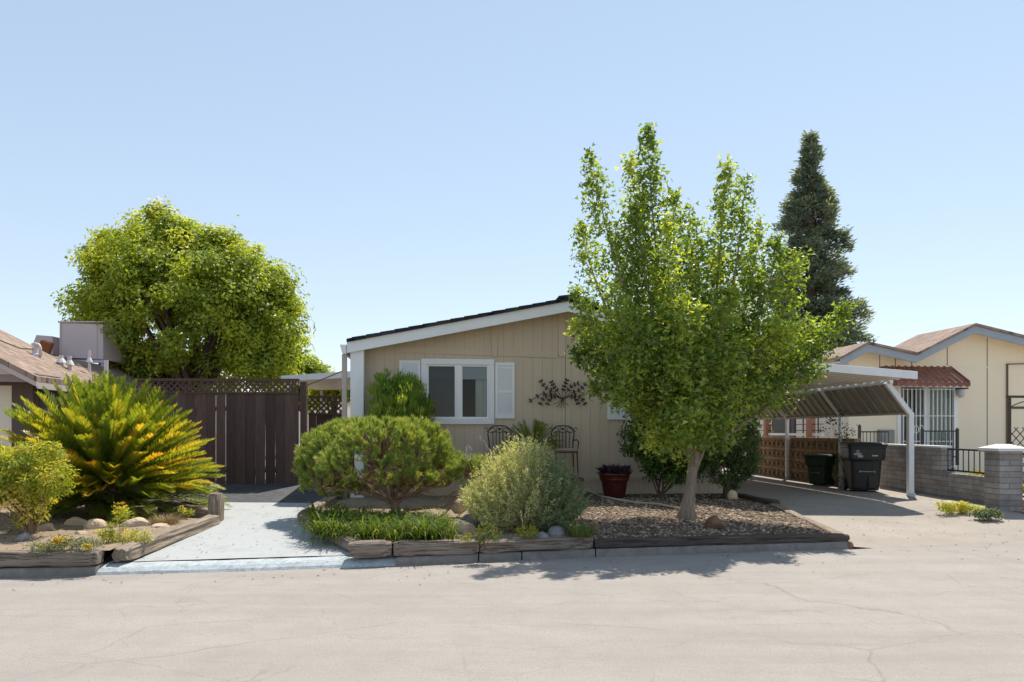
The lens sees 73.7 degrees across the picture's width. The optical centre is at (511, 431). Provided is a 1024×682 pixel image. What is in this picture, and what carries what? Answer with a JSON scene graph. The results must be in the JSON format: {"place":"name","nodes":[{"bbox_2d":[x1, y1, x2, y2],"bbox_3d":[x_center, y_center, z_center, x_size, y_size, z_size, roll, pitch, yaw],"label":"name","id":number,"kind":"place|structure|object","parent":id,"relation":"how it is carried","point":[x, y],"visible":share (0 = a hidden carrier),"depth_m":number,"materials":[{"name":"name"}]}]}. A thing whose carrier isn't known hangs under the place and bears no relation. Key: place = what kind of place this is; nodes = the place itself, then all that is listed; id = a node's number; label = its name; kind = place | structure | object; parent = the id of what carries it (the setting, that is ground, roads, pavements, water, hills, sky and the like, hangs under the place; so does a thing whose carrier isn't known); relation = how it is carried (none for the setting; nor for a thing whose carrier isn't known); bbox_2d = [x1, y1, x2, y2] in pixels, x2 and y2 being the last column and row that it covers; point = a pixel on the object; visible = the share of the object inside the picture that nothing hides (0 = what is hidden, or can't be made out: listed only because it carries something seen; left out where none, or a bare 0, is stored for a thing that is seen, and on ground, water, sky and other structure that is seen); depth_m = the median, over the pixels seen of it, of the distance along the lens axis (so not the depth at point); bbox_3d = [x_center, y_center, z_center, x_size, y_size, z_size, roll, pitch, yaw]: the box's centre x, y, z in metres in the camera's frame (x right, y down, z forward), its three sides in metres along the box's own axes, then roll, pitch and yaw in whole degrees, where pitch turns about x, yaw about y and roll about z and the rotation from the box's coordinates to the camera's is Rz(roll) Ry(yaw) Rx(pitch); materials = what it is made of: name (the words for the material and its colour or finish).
{"place":"outdoors","nodes":[
{"label":"outdoors","id":0,"kind":"place"},
{"bbox_2d":[132,483,341,502],"bbox_3d":[-5.375,1.168,13.052,4.250,0.192,2.096,0,0,0],"label":"asphalt pad","id":1,"kind":"object","parent":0,"point":[278,493],"visible":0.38,"depth_m":12.86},
{"bbox_2d":[111,502,392,561],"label":"walkway","id":2,"kind":"structure","parent":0,"point":[225,535],"depth_m":9.04,"materials":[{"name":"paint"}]},
{"bbox_2d":[112,514,219,561],"bbox_3d":[-4.446,1.363,8.960,0.224,0.190,2.392,0,3,1],"label":"garden timber","id":3,"kind":"object","parent":2,"relation":"on","point":[131,550],"visible":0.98,"depth_m":8.59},
{"bbox_2d":[297,513,361,550],"bbox_3d":[-2.515,1.364,9.323,0.209,0.182,2.407,0,3,-33],"label":"garden timber","id":4,"kind":"object","parent":2,"relation":"on","point":[343,542],"visible":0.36,"depth_m":8.67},
{"bbox_2d":[0,541,1023,681],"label":"street","id":5,"kind":"structure","parent":0,"point":[943,613],"depth_m":5.74,"materials":[{"name":"asphalt"}]},
{"bbox_2d":[0,564,102,577],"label":"curb","id":6,"kind":"structure","parent":5,"relation":"on","point":[31,572],"depth_m":7.51,"materials":[{"name":"grey concrete"}]},
{"bbox_2d":[0,549,104,567],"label":"garden timber","id":7,"kind":"object","parent":6,"relation":"on","point":[26,558],"visible":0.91,"depth_m":7.51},
{"bbox_2d":[96,555,396,574],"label":"sloped curb","id":8,"kind":"structure","parent":5,"relation":"on","point":[128,568],"depth_m":7.87,"materials":[{"name":"concrete"}]},
{"bbox_2d":[348,540,391,557],"bbox_3d":[-1.691,1.404,8.146,0.508,0.191,0.201,0,0,-11],"label":"garden timber","id":9,"kind":"object","parent":8,"relation":"on","point":[370,548],"visible":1,"depth_m":8.06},
{"bbox_2d":[396,552,478,565],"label":"curb","id":10,"kind":"structure","parent":5,"relation":"on","point":[423,560],"depth_m":8.23,"materials":[{"name":"grey concrete"}]},
{"bbox_2d":[393,539,478,555],"bbox_3d":[-0.924,1.413,8.329,1.050,0.186,0.228,0,0,-13],"label":"garden timber","id":11,"kind":"object","parent":10,"relation":"on","point":[429,547],"visible":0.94,"depth_m":8.24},
{"bbox_2d":[466,521,503,545],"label":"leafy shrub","id":12,"kind":"object","parent":11,"relation":"on","point":[480,537],"visible":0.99,"depth_m":8.24,"materials":[{"name":"green plant"}]},
{"bbox_2d":[479,551,520,561],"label":"curb","id":13,"kind":"structure","parent":5,"relation":"on","point":[502,556],"depth_m":8.41,"materials":[{"name":"grey concrete"}]},
{"bbox_2d":[13,495,1008,589],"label":"leaf litter","id":14,"kind":"object","parent":5,"relation":"on","point":[584,567],"visible":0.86,"depth_m":8.83,"materials":[{"name":"brown plant"}]},
{"bbox_2d":[522,547,594,559],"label":"curb","id":15,"kind":"structure","parent":5,"relation":"on","point":[553,554],"depth_m":8.57,"materials":[{"name":"grey concrete"}]},
{"bbox_2d":[479,536,593,552],"bbox_3d":[0.312,1.425,8.601,1.478,0.174,0.211,0,0,-12],"label":"garden timber","id":16,"kind":"object","parent":15,"relation":"on","point":[548,543],"visible":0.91,"depth_m":8.52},
{"bbox_2d":[515,523,537,539],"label":"yellow plant","id":17,"kind":"object","parent":16,"relation":"on","point":[533,530],"visible":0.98,"depth_m":8.54,"materials":[{"name":"green plant"}]},
{"bbox_2d":[535,532,548,537],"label":"rock","id":18,"kind":"object","parent":16,"relation":"on","point":[542,535],"visible":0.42,"depth_m":8.65,"materials":[{"name":"grey stone"}]},
{"bbox_2d":[595,541,848,556],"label":"curb","id":19,"kind":"structure","parent":5,"relation":"on","point":[619,552],"depth_m":8.97,"materials":[{"name":"grey concrete"}]},
{"bbox_2d":[593,533,849,547],"bbox_3d":[2.824,1.450,9.078,3.624,0.121,0.168,0,0,-10],"label":"garden timber","id":20,"kind":"object","parent":19,"relation":"on","point":[674,541],"visible":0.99,"depth_m":9.00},
{"bbox_2d":[0,0,1023,391],"label":"sky","id":21,"kind":"structure","parent":0,"point":[418,162],"materials":[{"name":"blue"}]},
{"bbox_2d":[100,444,1023,564],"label":"yard","id":22,"kind":"structure","parent":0,"point":[107,557],"depth_m":10.84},
{"bbox_2d":[0,329,165,498],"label":"neighbour house","id":23,"kind":"structure","parent":22,"relation":"on","point":[25,373],"depth_m":13.09,"materials":[{"name":"brown"}]},
{"bbox_2d":[0,386,11,498],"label":"garage door","id":24,"kind":"structure","parent":23,"relation":"in","point":[5,391],"depth_m":13.08,"materials":[{"name":"beige"}]},
{"bbox_2d":[38,340,53,353],"bbox_3d":[-11.201,-2.017,16.400,0.240,0.280,0.240,19,4,-22],"label":"rusty box","id":25,"kind":"object","parent":23,"relation":"on","point":[47,346],"visible":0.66,"depth_m":16.31,"materials":[{"name":"orange metal"}]},
{"bbox_2d":[33,335,59,356],"bbox_3d":[-11.987,-1.951,17.950,0.554,1.004,1.100,0,0,0],"label":"rooftop cooler","id":26,"kind":"object","parent":23,"relation":"on","point":[56,346],"visible":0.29,"depth_m":17.44,"materials":[{"name":"paint"}]},
{"bbox_2d":[56,355,65,365],"bbox_3d":[-9.643,-1.430,14.600,0.198,0.381,0.188,0,0,0],"label":"vent pipe","id":27,"kind":"object","parent":23,"relation":"attached to","point":[61,361],"visible":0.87,"depth_m":14.56,"materials":[{"name":"metal"}]},
{"bbox_2d":[65,356,73,370],"bbox_3d":[-9.461,-1.401,14.600,0.176,0.411,0.167,0,0,0],"label":"vent pipe","id":28,"kind":"object","parent":23,"relation":"attached to","point":[69,363],"visible":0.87,"depth_m":14.56,"materials":[{"name":"metal"}]},
{"bbox_2d":[86,350,92,371],"bbox_3d":[-9.409,-1.562,15.200,0.132,0.493,0.126,0,0,0],"label":"vent pipe","id":29,"kind":"object","parent":23,"relation":"attached to","point":[89,360],"visible":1,"depth_m":15.18,"materials":[{"name":"metal"}]},
{"bbox_2d":[58,321,129,367],"bbox_3d":[-10.742,-2.009,17.645,1.158,1.448,1.350,0,0,0],"label":"rooftop cooler","id":30,"kind":"object","parent":23,"relation":"on","point":[79,340],"visible":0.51,"depth_m":17.00,"materials":[{"name":"paint"}]},
{"bbox_2d":[0,499,206,550],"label":"planting bed","id":31,"kind":"object","parent":22,"relation":"on","point":[8,539],"visible":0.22,"depth_m":9.21,"materials":[{"name":"soil"}]},
{"bbox_2d":[16,532,31,541],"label":"rock","id":32,"kind":"object","parent":31,"relation":"on","point":[24,536],"visible":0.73,"depth_m":8.35,"materials":[{"name":"grey stone"}]},
{"bbox_2d":[0,440,80,533],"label":"leafy shrub","id":33,"kind":"object","parent":31,"relation":"on","point":[22,474],"visible":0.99,"depth_m":8.74,"materials":[{"name":"green plant"}]},
{"bbox_2d":[39,523,54,530],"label":"rock","id":34,"kind":"object","parent":31,"relation":"on","point":[46,526],"visible":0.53,"depth_m":9.15,"materials":[{"name":"beige stone"}]},
{"bbox_2d":[23,532,104,559],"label":"flower clump","id":35,"kind":"object","parent":31,"relation":"on","point":[60,542],"visible":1,"depth_m":7.55,"materials":[{"name":"yellow plant"}]},
{"bbox_2d":[64,517,86,525],"bbox_3d":[-6.186,1.340,9.702,0.321,0.244,0.199,0,0,-4],"label":"rock","id":36,"kind":"object","parent":31,"relation":"on","point":[78,521],"visible":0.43,"depth_m":9.63,"materials":[{"name":"beige stone"}]},
{"bbox_2d":[84,519,106,528],"bbox_3d":[-5.734,1.330,9.388,0.280,0.245,0.211,0,0,-20],"label":"rock","id":37,"kind":"object","parent":31,"relation":"on","point":[95,523],"visible":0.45,"depth_m":9.33,"materials":[{"name":"beige stone"}]},
{"bbox_2d":[0,370,232,522],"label":"sago palm","id":38,"kind":"object","parent":31,"relation":"on","point":[116,445],"visible":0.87,"depth_m":10.41,"materials":[{"name":"green plant"}]},
{"bbox_2d":[95,501,154,542],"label":"flowering plant","id":39,"kind":"object","parent":31,"relation":"on","point":[111,537],"visible":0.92,"depth_m":8.34,"materials":[{"name":"yellow plant"}]},
{"bbox_2d":[119,517,151,526],"bbox_3d":[-5.299,1.337,9.606,0.407,0.251,0.304,0,0,-5],"label":"rock","id":40,"kind":"object","parent":31,"relation":"on","point":[137,521],"visible":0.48,"depth_m":9.52,"materials":[{"name":"beige stone"}]},
{"bbox_2d":[118,532,153,543],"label":"leafy plant","id":41,"kind":"object","parent":31,"relation":"on","point":[143,538],"visible":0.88,"depth_m":8.12,"materials":[{"name":"yellow plant"}]},
{"bbox_2d":[151,523,169,526],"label":"rock","id":42,"kind":"object","parent":31,"relation":"on","point":[161,525],"visible":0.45,"depth_m":9.46,"materials":[{"name":"beige stone"}]},
{"bbox_2d":[148,512,184,524],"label":"tussock","id":43,"kind":"object","parent":31,"relation":"on","point":[169,519],"visible":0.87,"depth_m":9.72,"materials":[{"name":"brown plant"}]},
{"bbox_2d":[158,501,207,517],"bbox_3d":[-5.198,1.278,10.960,1.795,0.212,0.193,2,1,38],"label":"garden timber","id":44,"kind":"object","parent":31,"relation":"on","point":[201,511],"visible":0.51,"depth_m":10.84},
{"bbox_2d":[174,505,194,519],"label":"leafy plant","id":45,"kind":"object","parent":31,"relation":"on","point":[179,510],"visible":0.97,"depth_m":10.14,"materials":[{"name":"green plant"}]},
{"bbox_2d":[0,508,590,548],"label":"pebble litter","id":46,"kind":"object","parent":31,"relation":"on","point":[150,531],"visible":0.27,"depth_m":9.35,"materials":[{"name":"brown stone"}]},
{"bbox_2d":[50,196,315,391],"bbox_3d":[-9.145,-2.622,18.914,6.155,7.885,5.901,0,0,40],"label":"broad tree","id":47,"kind":"object","parent":22,"relation":"on","point":[240,310],"visible":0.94,"depth_m":17.97,"materials":[{"name":"green plant"}]},
{"bbox_2d":[208,493,223,521],"bbox_3d":[-4.463,1.178,10.302,0.196,0.501,0.210,0,0,0],"label":"timber post","id":48,"kind":"object","parent":22,"relation":"on","point":[215,503],"visible":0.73,"depth_m":10.22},
{"bbox_2d":[136,378,307,483],"bbox_3d":[-5.950,0.111,14.028,3.430,2.377,0.131,0,0,-2],"label":"board fence","id":49,"kind":"object","parent":22,"relation":"on","point":[255,433],"visible":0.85,"depth_m":14.01,"materials":[{"name":"wood"}]},
{"bbox_2d":[263,353,337,412],"bbox_3d":[-8.404,-0.947,26.949,3.375,4.700,2.167,0,0,0],"label":"broad tree","id":50,"kind":"object","parent":22,"relation":"on","point":[313,365],"visible":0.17,"depth_m":26.72,"materials":[{"name":"green plant"}]},
{"bbox_2d":[278,389,349,442],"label":"house","id":51,"kind":"structure","parent":22,"relation":"on","point":[348,409],"depth_m":35.75,"materials":[{"name":"brown"}]},
{"bbox_2d":[281,371,349,412],"bbox_3d":[-5.066,-0.068,19.174,1.971,2.735,5.806,0,0,-4],"label":"patio cover","id":52,"kind":"object","parent":22,"relation":"on","point":[333,382],"visible":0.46,"depth_m":17.64,"materials":[{"name":"metal"}]},
{"bbox_2d":[298,496,336,513],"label":"garden timber","id":53,"kind":"object","parent":22,"relation":"on","point":[330,500],"visible":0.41,"depth_m":11.69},
{"bbox_2d":[308,395,341,479],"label":"side gate","id":54,"kind":"structure","parent":22,"relation":"on","point":[317,418],"depth_m":14.91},
{"bbox_2d":[308,388,349,412],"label":"bush","id":55,"kind":"object","parent":22,"relation":"on","point":[327,392],"visible":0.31,"depth_m":21.77,"materials":[{"name":"green plant"}]},
{"bbox_2d":[322,495,585,543],"bbox_3d":[-1.150,1.333,11.171,4.300,0.119,5.857,0,0,0],"label":"planting bed","id":56,"kind":"object","parent":22,"relation":"on","point":[412,502],"visible":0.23,"depth_m":11.99,"materials":[{"name":"soil"}]},
{"bbox_2d":[286,497,479,546],"bbox_3d":[-2.032,1.362,9.445,3.610,0.755,2.233,0,0,27],"label":"strap leaf clump","id":57,"kind":"object","parent":56,"relation":"on","point":[326,522],"visible":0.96,"depth_m":8.78,"materials":[{"name":"plant"}]},
{"bbox_2d":[290,413,486,517],"bbox_3d":[-1.960,0.589,10.635,2.739,1.781,2.303,0,0,-30],"label":"pine bush","id":58,"kind":"object","parent":56,"relation":"on","point":[338,442],"visible":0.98,"depth_m":10.27,"materials":[{"name":"green plant"}]},
{"bbox_2d":[362,368,435,491],"bbox_3d":[-2.124,-0.034,13.058,1.411,2.434,1.344,0,0,0],"label":"cypress shrub","id":59,"kind":"object","parent":56,"relation":"on","point":[411,388],"visible":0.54,"depth_m":12.79,"materials":[{"name":"green plant"}]},
{"bbox_2d":[450,498,466,513],"bbox_3d":[-0.843,1.158,10.611,0.248,0.248,0.231,0,0,30],"label":"rock","id":60,"kind":"object","parent":56,"relation":"on","point":[456,506],"visible":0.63,"depth_m":10.51,"materials":[{"name":"beige stone"}]},
{"bbox_2d":[450,519,475,533],"bbox_3d":[-0.654,1.322,9.089,0.345,0.313,0.263,0,0,1],"label":"rock","id":61,"kind":"object","parent":56,"relation":"on","point":[469,528],"visible":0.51,"depth_m":8.99,"materials":[{"name":"beige stone"}]},
{"bbox_2d":[461,513,481,525],"bbox_3d":[-0.581,1.261,9.719,0.331,0.222,0.234,0,0,3],"label":"rock","id":62,"kind":"object","parent":56,"relation":"on","point":[470,520],"visible":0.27,"depth_m":9.61,"materials":[{"name":"grey stone"}]},
{"bbox_2d":[456,432,592,532],"bbox_3d":[0.174,0.697,9.423,1.923,1.382,1.412,0,0,0],"label":"silvery bush","id":63,"kind":"object","parent":56,"relation":"on","point":[502,486],"visible":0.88,"depth_m":9.11,"materials":[{"name":"green plant"}]},
{"bbox_2d":[547,525,565,535],"bbox_3d":[0.575,1.356,8.849,0.242,0.264,0.194,0,0,-9],"label":"rock","id":64,"kind":"object","parent":56,"relation":"on","point":[556,530],"visible":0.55,"depth_m":8.79,"materials":[{"name":"grey stone"}]},
{"bbox_2d":[524,437,593,531],"bbox_3d":[0.650,0.739,9.529,1.054,1.354,1.604,0,0,0],"label":"sage bush","id":65,"kind":"object","parent":56,"relation":"on","point":[565,498],"visible":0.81,"depth_m":9.11,"materials":[{"name":"green plant"}]},
{"bbox_2d":[563,517,598,537],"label":"grass tuft","id":66,"kind":"object","parent":56,"relation":"on","point":[578,532],"visible":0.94,"depth_m":8.72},
{"bbox_2d":[473,474,583,489],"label":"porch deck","id":67,"kind":"structure","parent":22,"relation":"on","point":[580,479],"depth_m":12.82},
{"bbox_2d":[484,425,513,469],"bbox_3d":[-0.229,0.380,13.474,0.604,1.003,0.476,0,0,-6],"label":"patio chair","id":68,"kind":"object","parent":67,"relation":"on","point":[496,449],"visible":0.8,"depth_m":13.67,"materials":[{"name":"black metal"}]},
{"bbox_2d":[503,420,563,465],"bbox_3d":[0.399,0.309,13.476,1.184,1.141,1.013,0,0,38],"label":"potted palm","id":69,"kind":"object","parent":67,"relation":"on","point":[539,428],"visible":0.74,"depth_m":13.38,"materials":[{"name":"green plant"}]},
{"bbox_2d":[548,425,578,475],"bbox_3d":[1.050,0.380,13.608,0.604,1.003,0.476,0,0,-6],"label":"patio chair","id":70,"kind":"object","parent":67,"relation":"on","point":[567,450],"visible":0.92,"depth_m":13.71,"materials":[{"name":"black metal"}]},
{"bbox_2d":[340,294,722,497],"bbox_3d":[-0.018,-0.636,21.438,8.300,4.172,15.875,0,0,-6],"label":"mobile home","id":71,"kind":"object","parent":22,"relation":"on","point":[479,373],"visible":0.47,"depth_m":13.90,"materials":[{"name":"beige"}]},
{"bbox_2d":[421,358,493,423],"bbox_3d":[-1.100,-0.798,13.870,1.475,1.320,0.198,0,0,-6],"label":"window","id":72,"kind":"structure","parent":71,"relation":"in","point":[443,378],"depth_m":13.83,"materials":[{"name":"white paint"}]},
{"bbox_2d":[529,378,586,407],"bbox_3d":[0.933,-0.778,13.988,1.239,0.608,0.044,0,0,-6],"label":"wall sculpture","id":73,"kind":"object","parent":71,"relation":"attached to","point":[555,395],"depth_m":13.98,"materials":[{"name":"brown metal"}]},
{"bbox_2d":[577,493,827,538],"bbox_3d":[2.860,1.361,11.555,3.720,0.170,5.490,0,0,0],"label":"gravel bed","id":74,"kind":"object","parent":22,"relation":"on","point":[667,522],"visible":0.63,"depth_m":10.56,"materials":[{"name":"gravel"}]},
{"bbox_2d":[583,496,600,501],"bbox_3d":[1.308,1.269,12.651,0.649,0.123,0.309,0,0,-9],"label":"timber step","id":75,"kind":"object","parent":74,"relation":"on","point":[596,498],"visible":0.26,"depth_m":12.55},
{"bbox_2d":[596,463,633,497],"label":"potted plant","id":76,"kind":"object","parent":74,"relation":"on","point":[614,479],"visible":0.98,"depth_m":13.15,"materials":[{"name":"red plant"}]},
{"bbox_2d":[586,491,679,508],"bbox_3d":[2.044,1.294,12.929,0.340,0.114,2.970,0,0,-30],"label":"irrigation pipe","id":77,"kind":"object","parent":74,"relation":"on","point":[637,502],"visible":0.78,"depth_m":12.54,"materials":[{"name":"beige plastic"}]},
{"bbox_2d":[563,122,857,520],"bbox_3d":[3.118,-1.687,10.688,4.633,6.328,3.068,0,0,0],"label":"ginkgo tree","id":78,"kind":"object","parent":74,"relation":"on","point":[692,383],"visible":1,"depth_m":10.40,"materials":[{"name":"green plant"}]},
{"bbox_2d":[705,515,723,529],"bbox_3d":[2.895,1.321,9.750,0.268,0.225,0.205,0,0,25],"label":"rock","id":79,"kind":"object","parent":74,"relation":"on","point":[714,522],"visible":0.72,"depth_m":9.70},
{"bbox_2d":[727,490,737,500],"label":"rock","id":80,"kind":"object","parent":74,"relation":"on","point":[732,495],"visible":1,"depth_m":12.25,"materials":[{"name":"beige stone"}]},
{"bbox_2d":[705,401,767,498],"bbox_3d":[4.343,0.295,13.227,1.164,2.260,1.061,0,0,29],"label":"cypress shrub","id":81,"kind":"object","parent":74,"relation":"on","point":[747,467],"visible":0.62,"depth_m":13.00,"materials":[{"name":"green plant"}]},
{"bbox_2d":[737,493,779,504],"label":"garden timber","id":82,"kind":"object","parent":22,"relation":"on","point":[767,501],"visible":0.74,"depth_m":12.80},
{"bbox_2d":[738,415,823,437],"bbox_3d":[8.422,0.150,22.722,0.218,2.300,6.940,0,0,-6],"label":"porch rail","id":83,"kind":"object","parent":22,"relation":"on","point":[810,424],"visible":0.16,"depth_m":20.41,"materials":[{"name":"white metal"}]},
{"bbox_2d":[769,503,842,533],"bbox_3d":[4.650,1.405,10.984,0.158,0.097,3.054,0,2,4],"label":"garden timber","id":84,"kind":"object","parent":22,"relation":"on","point":[777,506],"visible":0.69,"depth_m":10.80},
{"bbox_2d":[754,437,860,485],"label":"breeze block wall","id":85,"kind":"structure","parent":22,"relation":"on","point":[773,464],"depth_m":18.74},
{"bbox_2d":[818,409,858,480],"bbox_3d":[7.576,0.403,15.867,0.867,1.850,0.689,0,0,23],"label":"climbing vine","id":86,"kind":"object","parent":85,"relation":"attached to","point":[837,434],"visible":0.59,"depth_m":15.95,"materials":[{"name":"green plant"}]},
{"bbox_2d":[759,129,876,359],"bbox_3d":[13.163,-5.945,29.999,6.137,14.690,5.935,0,0,0],"label":"redwood","id":87,"kind":"object","parent":22,"relation":"on","point":[816,196],"visible":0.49,"depth_m":29.41,"materials":[{"name":"green plant"}]},
{"bbox_2d":[758,362,917,496],"bbox_3d":[6.070,-0.020,17.201,3.684,2.739,8.768,0,0,-5],"label":"carport","id":88,"kind":"object","parent":22,"relation":"on","point":[853,391],"visible":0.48,"depth_m":15.00,"materials":[{"name":"white paint"}]},
{"bbox_2d":[722,323,1023,475],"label":"neighbour house","id":89,"kind":"structure","parent":22,"relation":"on","point":[984,364],"depth_m":20.40,"materials":[{"name":"beige"}]},
{"bbox_2d":[773,419,795,436],"bbox_3d":[9.457,-0.175,23.712,0.027,0.950,1.511,0,0,-6],"label":"window","id":90,"kind":"structure","parent":89,"relation":"in","point":[776,426],"depth_m":23.95,"materials":[{"name":"grey glass"}]},
{"bbox_2d":[897,384,957,467],"bbox_3d":[12.317,-0.154,20.337,1.921,2.507,0.315,0,0,-6],"label":"window","id":91,"kind":"structure","parent":89,"relation":"in","point":[934,403],"depth_m":20.33,"materials":[{"name":"white plastic"}]},
{"bbox_2d":[955,388,968,397],"bbox_3d":[13.326,-1.136,20.218,0.280,0.290,0.297,0,0,-6],"label":"wall lamp","id":92,"kind":"object","parent":89,"relation":"attached to","point":[960,392],"visible":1,"depth_m":20.12,"materials":[{"name":"glass"}]},
{"bbox_2d":[858,424,888,443],"bbox_3d":[9.648,0.357,18.235,0.847,1.086,0.074,0,0,-5],"label":"iron railing","id":93,"kind":"object","parent":22,"relation":"on","point":[859,430],"visible":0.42,"depth_m":18.21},
{"bbox_2d":[920,428,958,464],"bbox_3d":[11.295,0.403,18.025,1.031,0.994,0.076,0,0,-3],"label":"iron railing","id":94,"kind":"object","parent":22,"relation":"on","point":[922,430],"visible":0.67,"depth_m":18.02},
{"bbox_2d":[879,444,1023,511],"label":"brick wall","id":95,"kind":"structure","parent":22,"relation":"on","point":[999,484],"depth_m":13.16,"materials":[{"name":"brick"}]},
{"bbox_2d":[947,448,983,473],"bbox_3d":[8.755,0.570,13.010,0.030,0.455,1.537,0,0,3],"label":"iron railing","id":96,"kind":"object","parent":95,"relation":"on","point":[958,470],"visible":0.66,"depth_m":13.36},
{"bbox_2d":[934,500,987,514],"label":"ground cover plant","id":97,"kind":"object","parent":22,"relation":"on","point":[957,506],"visible":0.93,"depth_m":11.54,"materials":[{"name":"yellow plant"}]},
{"bbox_2d":[1006,395,1023,483],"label":"trellis","id":98,"kind":"object","parent":22,"relation":"on","point":[1009,397],"visible":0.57,"depth_m":14.20,"materials":[{"name":"brown metal"}]},
{"bbox_2d":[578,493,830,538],"bbox_3d":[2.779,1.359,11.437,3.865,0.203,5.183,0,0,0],"label":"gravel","id":99,"kind":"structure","parent":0,"point":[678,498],"depth_m":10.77,"materials":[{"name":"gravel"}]},
{"bbox_2d":[616,406,737,496],"bbox_3d":[3.150,0.098,13.242,2.355,2.364,1.393,0,0,0],"label":"camellia bush","id":100,"kind":"object","parent":99,"relation":"on","point":[652,463],"visible":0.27,"depth_m":13.03,"materials":[{"name":"green plant"}]},
{"bbox_2d":[722,470,790,479],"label":"driveway","id":101,"kind":"structure","parent":0,"point":[759,477],"depth_m":19.09,"materials":[{"name":"concrete"}]},
{"bbox_2d":[734,480,850,490],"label":"driveway","id":102,"kind":"structure","parent":0,"point":[772,485],"depth_m":16.30,"materials":[{"name":"concrete"}]},
{"bbox_2d":[803,454,835,484],"bbox_3d":[7.568,0.948,16.765,0.698,0.755,0.562,0,0,-40],"label":"wheeled bin","id":103,"kind":"object","parent":102,"relation":"on","point":[819,466],"visible":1,"depth_m":16.59,"materials":[{"name":"green plastic"}]},
{"bbox_2d":[839,442,887,489],"bbox_3d":[7.769,0.781,15.133,0.811,1.088,1.006,0,0,14],"label":"wheeled bin","id":104,"kind":"object","parent":102,"relation":"on","point":[863,461],"visible":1,"depth_m":14.78,"materials":[{"name":"black plastic"}]},
{"bbox_2d":[736,490,963,512],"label":"driveway","id":105,"kind":"structure","parent":0,"point":[875,501],"depth_m":12.99,"materials":[{"name":"concrete"}]},
{"bbox_2d":[797,508,1023,547],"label":"driveway","id":106,"kind":"structure","parent":0,"point":[912,528],"depth_m":10.66,"materials":[{"name":"concrete"}]},
{"bbox_2d":[966,507,1003,520],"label":"ground cover plant","id":107,"kind":"object","parent":106,"relation":"on","point":[988,514],"visible":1,"depth_m":11.06,"materials":[{"name":"green plant"}]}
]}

